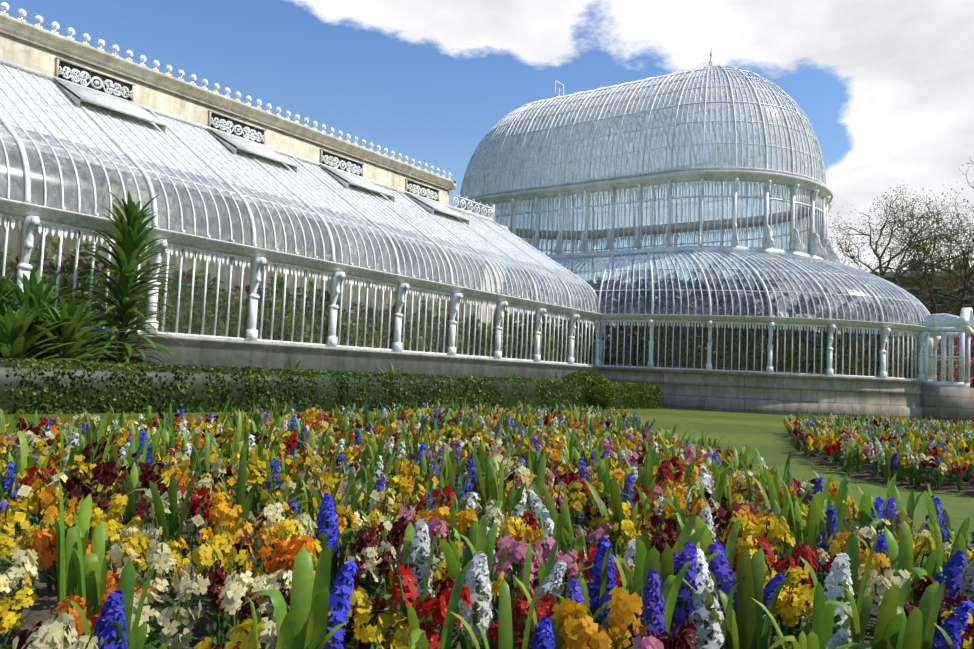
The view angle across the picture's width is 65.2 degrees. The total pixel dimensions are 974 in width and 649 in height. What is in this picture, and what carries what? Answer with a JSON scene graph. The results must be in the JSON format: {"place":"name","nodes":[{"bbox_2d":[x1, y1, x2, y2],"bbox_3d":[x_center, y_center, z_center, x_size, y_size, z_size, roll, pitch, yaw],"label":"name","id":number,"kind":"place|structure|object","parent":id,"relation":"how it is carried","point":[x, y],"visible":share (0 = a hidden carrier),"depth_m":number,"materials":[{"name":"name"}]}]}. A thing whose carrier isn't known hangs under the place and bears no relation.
{"place":"outdoors","nodes":[
{"label":"outdoors","id":0,"kind":"place"},
{"bbox_2d":[0,408,973,566],"bbox_3d":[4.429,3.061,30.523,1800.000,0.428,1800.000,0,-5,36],"label":"lawn","id":1,"kind":"structure","parent":0,"point":[763,434],"depth_m":11.00,"materials":[{"name":"green plant"}]},
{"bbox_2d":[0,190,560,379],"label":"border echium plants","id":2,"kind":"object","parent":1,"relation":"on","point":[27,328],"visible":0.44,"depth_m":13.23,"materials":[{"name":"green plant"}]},
{"bbox_2d":[0,356,662,413],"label":"hedge","id":3,"kind":"object","parent":1,"relation":"on","point":[41,386],"visible":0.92,"depth_m":13.86,"materials":[{"name":"green plant"}]},
{"bbox_2d":[0,13,973,422],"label":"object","id":4,"kind":"object","parent":1,"relation":"on","point":[28,45],"visible":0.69,"depth_m":23.10,"materials":[{"name":"grey stone"}]},
{"bbox_2d":[0,234,917,378],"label":"interior palm","id":5,"kind":"object","parent":4,"relation":"in","point":[195,321],"depth_m":29.00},
{"bbox_2d":[0,64,968,382],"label":"palm house glazing","id":6,"kind":"object","parent":4,"relation":"on","point":[688,134],"visible":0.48,"depth_m":31.20,"materials":[{"name":"clear glass"}]},
{"bbox_2d":[0,2,973,387],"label":"house ironwork","id":7,"kind":"object","parent":4,"relation":"on","point":[814,204],"visible":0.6,"depth_m":28.53,"materials":[{"name":"white paint"}]},
{"bbox_2d":[0,397,973,648],"bbox_3d":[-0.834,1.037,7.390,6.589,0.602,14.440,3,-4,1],"label":"flower bed","id":8,"kind":"object","parent":1,"relation":"on","point":[699,583],"visible":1,"depth_m":2.36,"materials":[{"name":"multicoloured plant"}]},
{"bbox_2d":[783,409,973,492],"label":"flower bed","id":9,"kind":"object","parent":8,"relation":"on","point":[918,450],"visible":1,"depth_m":8.44,"materials":[{"name":"multicoloured plant"}]},
{"bbox_2d":[828,187,973,303],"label":"tree","id":10,"kind":"object","parent":1,"relation":"on","point":[904,265],"depth_m":61.64,"materials":[{"name":"plant"}]},
{"bbox_2d":[850,180,973,354],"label":"tree","id":11,"kind":"object","parent":1,"relation":"on","point":[956,313],"depth_m":61.73,"materials":[{"name":"plant"}]},
{"bbox_2d":[870,161,973,380],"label":"tree","id":12,"kind":"object","parent":1,"relation":"on","point":[969,270],"depth_m":71.77,"materials":[{"name":"plant"}]},
{"bbox_2d":[873,258,973,379],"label":"brick building","id":13,"kind":"structure","parent":1,"relation":"on","point":[927,304],"depth_m":73.61,"materials":[{"name":"brick"}]},
{"bbox_2d":[894,220,973,381],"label":"tree","id":14,"kind":"object","parent":1,"relation":"on","point":[966,284],"depth_m":61.90,"materials":[{"name":"green plant"}]},
{"bbox_2d":[936,314,973,387],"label":"rhododendron shrub","id":15,"kind":"object","parent":1,"relation":"on","point":[956,369],"visible":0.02,"depth_m":41.52,"materials":[{"name":"plant"}]},
{"bbox_2d":[0,0,973,346],"label":"sky","id":16,"kind":"structure","parent":0,"point":[884,88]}
]}

